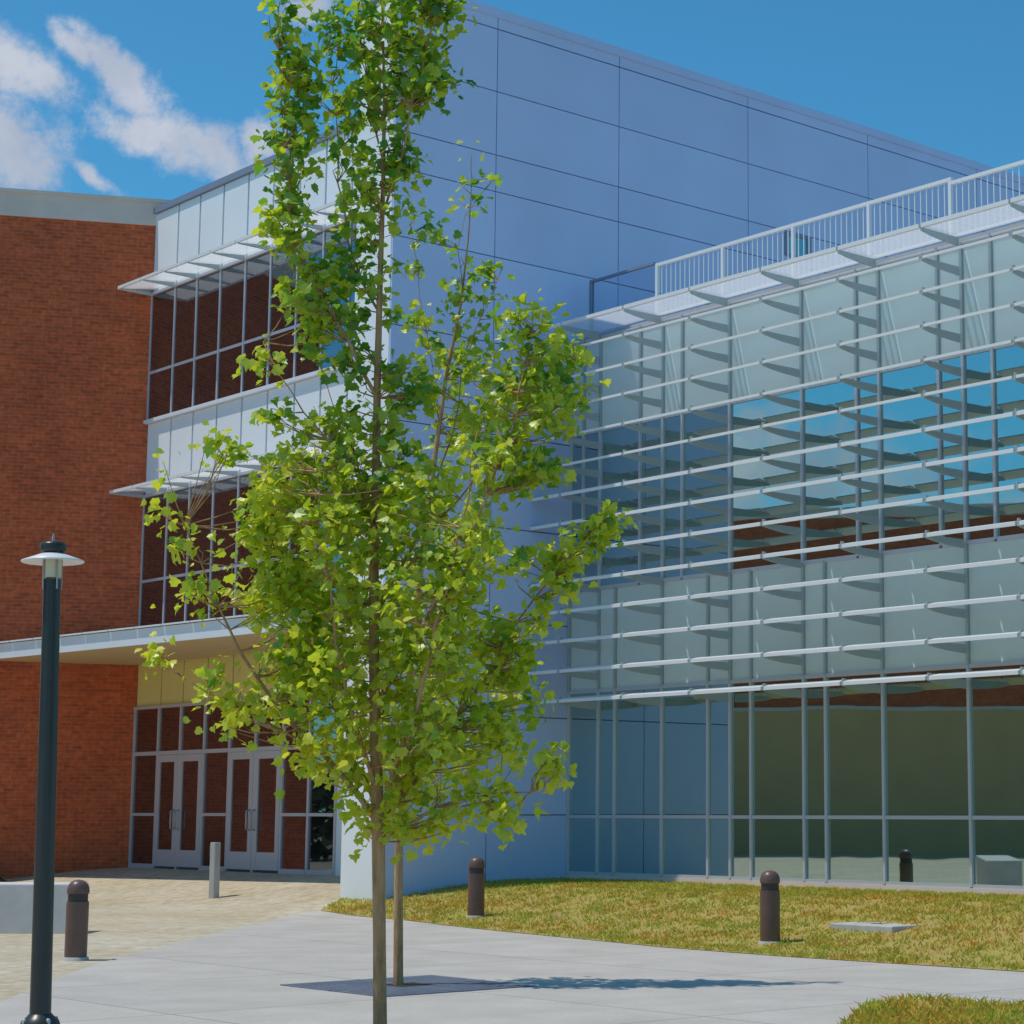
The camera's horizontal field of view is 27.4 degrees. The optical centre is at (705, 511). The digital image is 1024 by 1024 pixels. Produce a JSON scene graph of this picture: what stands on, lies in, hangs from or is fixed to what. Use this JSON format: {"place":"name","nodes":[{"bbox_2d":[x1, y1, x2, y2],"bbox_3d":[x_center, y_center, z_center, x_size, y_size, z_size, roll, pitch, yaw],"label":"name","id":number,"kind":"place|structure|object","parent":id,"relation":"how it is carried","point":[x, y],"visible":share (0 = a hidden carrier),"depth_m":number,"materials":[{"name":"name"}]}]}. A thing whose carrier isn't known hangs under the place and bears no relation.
{"place":"outdoors","nodes":[
{"label":"outdoors","id":0,"kind":"place"},
{"bbox_2d":[0,911,1023,1023],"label":"concrete path","id":1,"kind":"structure","parent":0,"point":[239,975],"depth_m":19.77,"materials":[{"name":"grey concrete"}]},
{"bbox_2d":[20,533,84,1023],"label":"lamp post","id":2,"kind":"object","parent":1,"relation":"on","point":[52,559],"visible":1,"depth_m":15.61,"materials":[{"name":"metal"}]},
{"bbox_2d":[280,975,537,996],"bbox_3d":[-2.750,4.415,19.257,1.720,0.078,1.720,7,-11,-42],"label":"tree grate","id":3,"kind":"object","parent":1,"relation":"in","point":[424,984],"visible":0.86,"depth_m":19.18,"materials":[{"name":"metal"}]},
{"bbox_2d":[322,140,529,984],"bbox_3d":[-2.744,0.404,20.052,2.179,8.213,1.539,0,-8,0],"label":"maple tree","id":4,"kind":"object","parent":3,"relation":"in","point":[419,318],"visible":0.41,"depth_m":20.08,"materials":[{"name":"green plant"}]},
{"bbox_3d":[-2.149,3.546,13.233,1.720,0.078,1.720,7,-11,-42],"label":"tree grate","id":5,"kind":"object","parent":1,"relation":"on","visible":0},
{"bbox_2d":[134,0,637,1023],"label":"tree","id":6,"kind":"object","parent":5,"relation":"on","point":[328,668],"visible":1,"depth_m":13.62,"materials":[{"name":"green plant"}]},
{"bbox_2d":[0,867,1023,1001],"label":"paved plaza","id":7,"kind":"structure","parent":0,"point":[133,910],"depth_m":33.86,"materials":[{"name":"beige concrete"}]},
{"bbox_2d":[0,882,70,933],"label":"seat wall","id":8,"kind":"structure","parent":7,"relation":"on","point":[16,906],"depth_m":27.65,"materials":[{"name":"concrete"}]},
{"bbox_2d":[62,880,89,960],"bbox_3d":[-6.870,4.483,22.743,0.280,0.917,0.280,0,-8,0],"label":"bollard","id":9,"kind":"object","parent":7,"relation":"on","point":[76,924],"visible":0.97,"depth_m":22.65,"materials":[{"name":"metal"}]},
{"bbox_2d":[209,842,220,898],"bbox_3d":[-8.519,6.229,36.051,0.120,1.000,0.226,7,-11,-42],"label":"button post","id":10,"kind":"object","parent":7,"relation":"on","point":[214,870],"visible":0.92,"depth_m":35.98,"materials":[{"name":"metal"}]},
{"bbox_2d":[0,0,1023,199],"label":"sky","id":11,"kind":"structure","parent":0,"point":[154,99],"materials":[{"name":"blue"}]},
{"bbox_2d":[322,877,1023,970],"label":"lawn","id":12,"kind":"structure","parent":0,"point":[937,955],"depth_m":26.78,"materials":[{"name":"plant"}]},
{"bbox_2d":[466,857,484,917],"bbox_3d":[-3.300,5.428,29.952,0.280,0.917,0.280,0,-8,0],"label":"bollard","id":13,"kind":"object","parent":12,"relation":"on","point":[476,882],"visible":0.91,"depth_m":29.86,"materials":[{"name":"metal"}]},
{"bbox_2d":[758,870,780,943],"bbox_3d":[0.770,4.739,24.818,0.280,0.917,0.280,0,-8,0],"label":"bollard","id":14,"kind":"object","parent":12,"relation":"on","point":[770,908],"visible":0.91,"depth_m":24.73,"materials":[{"name":"metal"}]},
{"bbox_2d":[830,921,920,932],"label":"cover slab","id":15,"kind":"structure","parent":12,"relation":"on","point":[878,926],"depth_m":25.11,"materials":[{"name":"concrete"}]},
{"bbox_2d":[837,991,1023,1023],"bbox_3d":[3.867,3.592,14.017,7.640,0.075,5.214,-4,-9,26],"label":"grass","id":16,"kind":"structure","parent":0,"point":[889,1013],"depth_m":16.38,"materials":[{"name":"green plant"}]},
{"bbox_3d":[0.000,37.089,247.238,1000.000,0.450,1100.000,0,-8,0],"label":"ground","id":17,"kind":"structure","parent":0,"visible":0},
{"bbox_2d":[0,187,169,878],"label":"brick building","id":18,"kind":"structure","parent":17,"relation":"on","point":[74,337],"depth_m":44.91,"materials":[{"name":"brick"}]},
{"bbox_2d":[0,118,358,875],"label":"glazed wing","id":19,"kind":"structure","parent":17,"relation":"on","point":[218,272],"depth_m":42.65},
{"bbox_2d":[131,816,153,863],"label":"window","id":20,"kind":"structure","parent":19,"relation":"in","point":[142,826],"depth_m":43.84,"materials":[{"name":"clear glass"}]},
{"bbox_2d":[133,755,155,812],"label":"window","id":21,"kind":"structure","parent":19,"relation":"in","point":[145,766],"depth_m":44.00,"materials":[{"name":"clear glass"}]},
{"bbox_2d":[135,709,157,751],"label":"window","id":22,"kind":"structure","parent":19,"relation":"in","point":[146,721],"depth_m":44.16,"materials":[{"name":"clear glass"}]},
{"bbox_2d":[140,580,163,625],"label":"window","id":23,"kind":"structure","parent":19,"relation":"in","point":[151,592],"depth_m":44.54,"materials":[{"name":"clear glass"}]},
{"bbox_2d":[142,494,166,579],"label":"window","id":24,"kind":"structure","parent":19,"relation":"in","point":[153,546],"depth_m":44.71,"materials":[{"name":"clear glass"}]},
{"bbox_2d":[148,368,170,418],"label":"window","id":25,"kind":"structure","parent":19,"relation":"in","point":[160,382],"depth_m":45.20,"materials":[{"name":"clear glass"}]},
{"bbox_2d":[150,288,173,371],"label":"window","id":26,"kind":"structure","parent":19,"relation":"in","point":[163,303],"depth_m":45.39,"materials":[{"name":"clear glass"}]},
{"bbox_2d":[153,755,177,866],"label":"door","id":27,"kind":"structure","parent":19,"relation":"in","point":[167,765],"depth_m":43.17,"materials":[{"name":"silver metal"}]},
{"bbox_2d":[159,707,179,750],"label":"window","id":28,"kind":"structure","parent":19,"relation":"in","point":[170,717],"depth_m":43.42,"materials":[{"name":"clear glass"}]},
{"bbox_2d":[164,576,185,622],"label":"window","id":29,"kind":"structure","parent":19,"relation":"in","point":[171,600],"depth_m":43.84,"materials":[{"name":"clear glass"}]},
{"bbox_2d":[166,488,188,575],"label":"window","id":30,"kind":"structure","parent":19,"relation":"in","point":[182,500],"depth_m":43.99,"materials":[{"name":"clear glass"}]},
{"bbox_2d":[172,361,192,411],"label":"window","id":31,"kind":"structure","parent":19,"relation":"in","point":[182,374],"depth_m":44.45,"materials":[{"name":"brown glass"}]},
{"bbox_2d":[174,280,195,363],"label":"window","id":32,"kind":"structure","parent":19,"relation":"in","point":[185,293],"depth_m":44.66,"materials":[{"name":"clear glass"}]},
{"bbox_2d":[174,754,201,867],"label":"door","id":33,"kind":"structure","parent":19,"relation":"in","point":[190,765],"depth_m":42.45,"materials":[{"name":"silver metal"}]},
{"bbox_2d":[182,705,203,749],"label":"window","id":34,"kind":"structure","parent":19,"relation":"in","point":[190,741],"depth_m":42.72,"materials":[{"name":"brown glass"}]},
{"bbox_2d":[186,572,208,620],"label":"window","id":35,"kind":"structure","parent":19,"relation":"in","point":[191,608],"depth_m":43.12,"materials":[{"name":"brown glass"}]},
{"bbox_2d":[188,483,211,572],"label":"window","id":36,"kind":"structure","parent":19,"relation":"in","point":[204,512],"depth_m":43.23,"materials":[{"name":"brown glass"}]},
{"bbox_2d":[194,353,216,405],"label":"window","id":37,"kind":"structure","parent":19,"relation":"in","point":[205,368],"depth_m":43.74,"materials":[{"name":"brown glass"}]},
{"bbox_2d":[196,271,219,356],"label":"window","id":38,"kind":"structure","parent":19,"relation":"in","point":[208,286],"depth_m":43.94,"materials":[{"name":"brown glass"}]},
{"bbox_2d":[202,816,225,866],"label":"window","id":39,"kind":"structure","parent":19,"relation":"in","point":[213,826],"depth_m":41.72,"materials":[{"name":"brown glass"}]},
{"bbox_2d":[204,752,227,812],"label":"window","id":40,"kind":"structure","parent":19,"relation":"in","point":[215,787],"depth_m":41.81,"materials":[{"name":"brown glass"}]},
{"bbox_2d":[206,704,228,748],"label":"window","id":41,"kind":"structure","parent":19,"relation":"in","point":[212,739],"depth_m":42.04,"materials":[{"name":"brown glass"}]},
{"bbox_2d":[210,568,234,617],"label":"window","id":42,"kind":"structure","parent":19,"relation":"in","point":[220,574],"depth_m":42.34,"materials":[{"name":"brown glass"}]},
{"bbox_2d":[212,477,237,566],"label":"window","id":43,"kind":"structure","parent":19,"relation":"in","point":[225,490],"depth_m":42.55,"materials":[{"name":"brown glass"}]},
{"bbox_2d":[218,345,241,398],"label":"window","id":44,"kind":"structure","parent":19,"relation":"in","point":[228,365],"depth_m":43.03,"materials":[{"name":"brown glass"}]},
{"bbox_2d":[219,261,244,348],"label":"window","id":45,"kind":"structure","parent":19,"relation":"in","point":[232,286],"depth_m":43.20,"materials":[{"name":"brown glass"}]},
{"bbox_2d":[225,751,253,869],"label":"door","id":46,"kind":"structure","parent":19,"relation":"in","point":[240,773],"depth_m":40.97,"materials":[{"name":"silver metal"}]},
{"bbox_2d":[231,702,254,747],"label":"window","id":47,"kind":"structure","parent":19,"relation":"in","point":[235,742],"depth_m":41.20,"materials":[{"name":"brown glass"}]},
{"bbox_2d":[235,567,259,615],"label":"window","id":48,"kind":"structure","parent":19,"relation":"in","point":[246,573],"depth_m":41.72,"materials":[{"name":"brown glass"}]},
{"bbox_2d":[237,473,262,563],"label":"window","id":49,"kind":"structure","parent":19,"relation":"in","point":[243,552],"depth_m":41.99,"materials":[{"name":"brown glass"}]},
{"bbox_2d":[243,338,266,391],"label":"window","id":50,"kind":"structure","parent":19,"relation":"in","point":[250,378],"depth_m":42.34,"materials":[{"name":"brown glass"}]},
{"bbox_2d":[244,252,269,340],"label":"window","id":51,"kind":"structure","parent":19,"relation":"in","point":[258,268],"depth_m":42.46,"materials":[{"name":"brown glass"}]},
{"bbox_2d":[250,750,280,870],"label":"door","id":52,"kind":"structure","parent":19,"relation":"in","point":[265,843],"depth_m":40.24,"materials":[{"name":"silver metal"}]},
{"bbox_2d":[257,701,281,746],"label":"window","id":53,"kind":"structure","parent":19,"relation":"in","point":[264,736],"depth_m":40.59,"materials":[{"name":"brown glass"}]},
{"bbox_2d":[268,329,293,384],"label":"window","id":54,"kind":"structure","parent":19,"relation":"in","point":[287,339],"depth_m":41.46,"materials":[{"name":"brown glass"}]},
{"bbox_2d":[270,246,295,332],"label":"window","id":55,"kind":"structure","parent":19,"relation":"in","point":[280,265],"depth_m":41.82,"materials":[{"name":"brown glass"}]},
{"bbox_2d":[281,816,305,869],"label":"window","id":56,"kind":"structure","parent":19,"relation":"in","point":[294,827],"depth_m":39.44,"materials":[{"name":"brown glass"}]},
{"bbox_2d":[283,750,306,812],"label":"window","id":57,"kind":"structure","parent":19,"relation":"in","point":[295,796],"depth_m":39.63,"materials":[{"name":"brown glass"}]},
{"bbox_2d":[285,700,308,744],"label":"window","id":58,"kind":"structure","parent":19,"relation":"in","point":[288,738],"depth_m":39.87,"materials":[{"name":"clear glass"}]},
{"bbox_2d":[290,460,315,554],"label":"window","id":59,"kind":"structure","parent":19,"relation":"in","point":[292,546],"depth_m":40.41,"materials":[{"name":"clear glass"}]},
{"bbox_2d":[295,327,319,376],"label":"window","id":60,"kind":"structure","parent":19,"relation":"in","point":[306,366],"depth_m":40.86,"materials":[{"name":"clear glass"}]},
{"bbox_2d":[297,232,322,323],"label":"window","id":61,"kind":"structure","parent":19,"relation":"in","point":[317,243],"depth_m":40.96,"materials":[{"name":"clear glass"}]},
{"bbox_2d":[308,816,333,870],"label":"window","id":62,"kind":"structure","parent":19,"relation":"in","point":[320,827],"depth_m":38.74,"materials":[{"name":"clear glass"}]},
{"bbox_2d":[310,748,334,812],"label":"window","id":63,"kind":"structure","parent":19,"relation":"in","point":[321,801],"depth_m":38.87,"materials":[{"name":"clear glass"}]},
{"bbox_2d":[312,699,335,741],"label":"window","id":64,"kind":"structure","parent":19,"relation":"in","point":[330,719],"depth_m":39.05,"materials":[{"name":"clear glass"}]},
{"bbox_2d":[322,317,346,368],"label":"window","id":65,"kind":"structure","parent":19,"relation":"in","point":[336,346],"depth_m":40.11,"materials":[{"name":"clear glass"}]},
{"bbox_2d":[325,226,348,307],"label":"window","id":66,"kind":"structure","parent":19,"relation":"in","point":[344,243],"depth_m":40.39,"materials":[{"name":"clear glass"}]},
{"bbox_2d":[350,223,356,301],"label":"window","id":67,"kind":"structure","parent":19,"relation":"in","point":[352,298],"depth_m":39.90,"materials":[{"name":"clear glass"}]},
{"bbox_2d":[340,0,1023,899],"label":"panel block","id":68,"kind":"structure","parent":17,"relation":"on","point":[602,158],"depth_m":37.25,"materials":[{"name":"blue"}]},
{"bbox_2d":[784,231,811,261],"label":"window","id":69,"kind":"structure","parent":68,"relation":"in","point":[806,239],"depth_m":41.23,"materials":[{"name":"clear glass"}]},
{"bbox_2d":[528,195,1023,895],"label":"glass wing","id":70,"kind":"structure","parent":17,"relation":"on","point":[794,641],"depth_m":31.86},
{"bbox_2d":[572,436,581,582],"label":"window","id":71,"kind":"structure","parent":70,"relation":"in","point":[577,449],"depth_m":36.50,"materials":[{"name":"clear glass"}]},
{"bbox_2d":[569,818,595,871],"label":"window","id":72,"kind":"structure","parent":70,"relation":"in","point":[582,831],"depth_m":35.47,"materials":[{"name":"blue glass"}]},
{"bbox_2d":[570,693,596,814],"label":"window","id":73,"kind":"structure","parent":70,"relation":"in","point":[583,721],"depth_m":35.67,"materials":[{"name":"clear glass"}]},
{"bbox_2d":[584,433,597,583],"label":"window","id":74,"kind":"structure","parent":70,"relation":"in","point":[590,482],"depth_m":36.21,"materials":[{"name":"blue glass"}]},
{"bbox_2d":[599,819,611,871],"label":"window","id":75,"kind":"structure","parent":70,"relation":"in","point":[605,825],"depth_m":35.02,"materials":[{"name":"blue glass"}]},
{"bbox_2d":[599,692,612,814],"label":"window","id":76,"kind":"structure","parent":70,"relation":"in","point":[606,706],"depth_m":35.22,"materials":[{"name":"blue glass"}]},
{"bbox_2d":[601,424,638,585],"bbox_3d":[-1.436,-0.110,35.604,0.050,2.700,1.014,7,-11,-42],"label":"window","id":77,"kind":"structure","parent":70,"relation":"in","point":[615,469],"depth_m":35.60,"materials":[{"name":"blue glass"}]},
{"bbox_2d":[589,262,655,330],"bbox_3d":[-1.466,-3.695,36.491,0.060,1.070,1.750,7,-11,-42],"label":"railing","id":78,"kind":"object","parent":70,"relation":"on","point":[591,301],"visible":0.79,"depth_m":37.03,"materials":[{"name":"metal"}]},
{"bbox_2d":[616,819,659,873],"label":"window","id":79,"kind":"structure","parent":70,"relation":"in","point":[637,840],"depth_m":34.40,"materials":[{"name":"blue glass"}]},
{"bbox_2d":[616,689,659,814],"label":"window","id":80,"kind":"structure","parent":70,"relation":"in","point":[638,725],"depth_m":34.62,"materials":[{"name":"blue glass"}]},
{"bbox_2d":[642,419,660,576],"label":"window","id":81,"kind":"structure","parent":70,"relation":"in","point":[649,561],"depth_m":35.00,"materials":[{"name":"blue glass"}]},
{"bbox_2d":[664,416,679,577],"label":"window","id":82,"kind":"structure","parent":70,"relation":"in","point":[672,424],"depth_m":34.61,"materials":[{"name":"blue glass"}]},
{"bbox_2d":[663,819,705,874],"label":"window","id":83,"kind":"structure","parent":70,"relation":"in","point":[684,840],"depth_m":33.55,"materials":[{"name":"blue glass"}]},
{"bbox_2d":[664,685,705,814],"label":"window","id":84,"kind":"structure","parent":70,"relation":"in","point":[684,715],"depth_m":33.77,"materials":[{"name":"blue glass"}]},
{"bbox_2d":[684,405,727,575],"bbox_3d":[0.035,-0.340,34.009,0.050,2.700,1.098,7,-11,-42],"label":"window","id":85,"kind":"structure","parent":70,"relation":"in","point":[696,488],"depth_m":34.04,"materials":[{"name":"blue glass"}]},
{"bbox_2d":[710,819,727,875],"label":"window","id":86,"kind":"structure","parent":70,"relation":"in","point":[718,827],"depth_m":32.96,"materials":[{"name":"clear glass"}]},
{"bbox_2d":[710,684,727,814],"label":"window","id":87,"kind":"structure","parent":70,"relation":"in","point":[718,709],"depth_m":33.16,"materials":[{"name":"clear glass"}]},
{"bbox_2d":[732,819,748,876],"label":"window","id":88,"kind":"structure","parent":70,"relation":"in","point":[740,827],"depth_m":32.59,"materials":[{"name":"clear glass"}]},
{"bbox_2d":[732,683,748,814],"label":"window","id":89,"kind":"structure","parent":70,"relation":"in","point":[740,700],"depth_m":32.81,"materials":[{"name":"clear glass"}]},
{"bbox_2d":[732,390,800,569],"bbox_3d":[0.980,-0.487,32.986,0.050,2.700,1.591,7,-11,-42],"label":"window","id":90,"kind":"structure","parent":70,"relation":"in","point":[750,444],"depth_m":33.04,"materials":[{"name":"blue glass"}]},
{"bbox_2d":[753,679,801,814],"bbox_3d":[1.140,3.647,32.212,0.050,2.065,1.115,7,-11,-42],"label":"window","id":91,"kind":"structure","parent":70,"relation":"in","point":[777,719],"depth_m":32.20,"materials":[{"name":"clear glass"}]},
{"bbox_2d":[753,819,802,878],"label":"window","id":92,"kind":"structure","parent":70,"relation":"in","point":[777,843],"depth_m":31.97,"materials":[{"name":"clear glass"}]},
{"bbox_2d":[806,678,823,814],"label":"window","id":93,"kind":"structure","parent":70,"relation":"in","point":[814,695],"depth_m":31.60,"materials":[{"name":"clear glass"}]},
{"bbox_2d":[807,819,824,878],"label":"window","id":94,"kind":"structure","parent":70,"relation":"in","point":[815,827],"depth_m":31.38,"materials":[{"name":"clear glass"}]},
{"bbox_2d":[804,379,855,560],"bbox_3d":[1.932,-0.636,31.953,0.050,2.700,1.123,7,-11,-42],"label":"window","id":95,"kind":"structure","parent":70,"relation":"in","point":[832,428],"depth_m":31.97,"materials":[{"name":"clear glass"}]},
{"bbox_2d":[655,160,1023,315],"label":"roof railing","id":96,"kind":"object","parent":70,"relation":"on","point":[950,181],"visible":0.91,"depth_m":32.65,"materials":[{"name":"white metal"}]},
{"bbox_2d":[828,674,881,814],"bbox_3d":[2.248,3.474,31.011,0.050,2.065,1.122,7,-11,-42],"label":"window","id":97,"kind":"structure","parent":70,"relation":"in","point":[854,716],"depth_m":30.99,"materials":[{"name":"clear glass"}]},
{"bbox_2d":[829,819,882,880],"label":"window","id":98,"kind":"structure","parent":70,"relation":"in","point":[855,845],"depth_m":30.78,"materials":[{"name":"green glass"}]},
{"bbox_2d":[859,374,878,549],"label":"window","id":99,"kind":"structure","parent":70,"relation":"in","point":[868,531],"depth_m":31.34,"materials":[{"name":"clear glass"}]},
{"bbox_2d":[881,364,938,550],"bbox_3d":[3.044,-0.810,30.748,0.050,2.700,1.126,7,-11,-42],"label":"window","id":100,"kind":"structure","parent":70,"relation":"in","point":[910,414],"depth_m":30.75,"materials":[{"name":"blue glass"}]},
{"bbox_2d":[885,668,968,814],"bbox_3d":[3.201,3.325,29.978,0.050,2.065,1.591,7,-11,-42],"label":"window","id":101,"kind":"structure","parent":70,"relation":"in","point":[926,721],"depth_m":29.96,"materials":[{"name":"green glass"}]},
{"bbox_2d":[887,820,969,883],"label":"window","id":102,"kind":"structure","parent":70,"relation":"in","point":[920,851],"depth_m":29.73,"materials":[{"name":"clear glass"}]},
{"bbox_2d":[941,357,963,538],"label":"window","id":103,"kind":"structure","parent":70,"relation":"in","point":[951,485],"depth_m":30.14,"materials":[{"name":"blue glass"}]},
{"bbox_2d":[965,351,993,539],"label":"window","id":104,"kind":"structure","parent":70,"relation":"in","point":[977,366],"depth_m":29.77,"materials":[{"name":"blue glass"}]},
{"bbox_2d":[971,665,1023,814],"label":"window","id":105,"kind":"structure","parent":70,"relation":"in","point":[997,702],"depth_m":28.99,"materials":[{"name":"green glass"}]},
{"bbox_2d":[973,820,1023,885],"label":"window","id":106,"kind":"structure","parent":70,"relation":"in","point":[998,844],"depth_m":28.79,"materials":[{"name":"green glass"}]},
{"bbox_2d":[995,345,1023,535],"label":"window","id":107,"kind":"structure","parent":70,"relation":"in","point":[1009,360],"depth_m":29.36,"materials":[{"name":"blue glass"}]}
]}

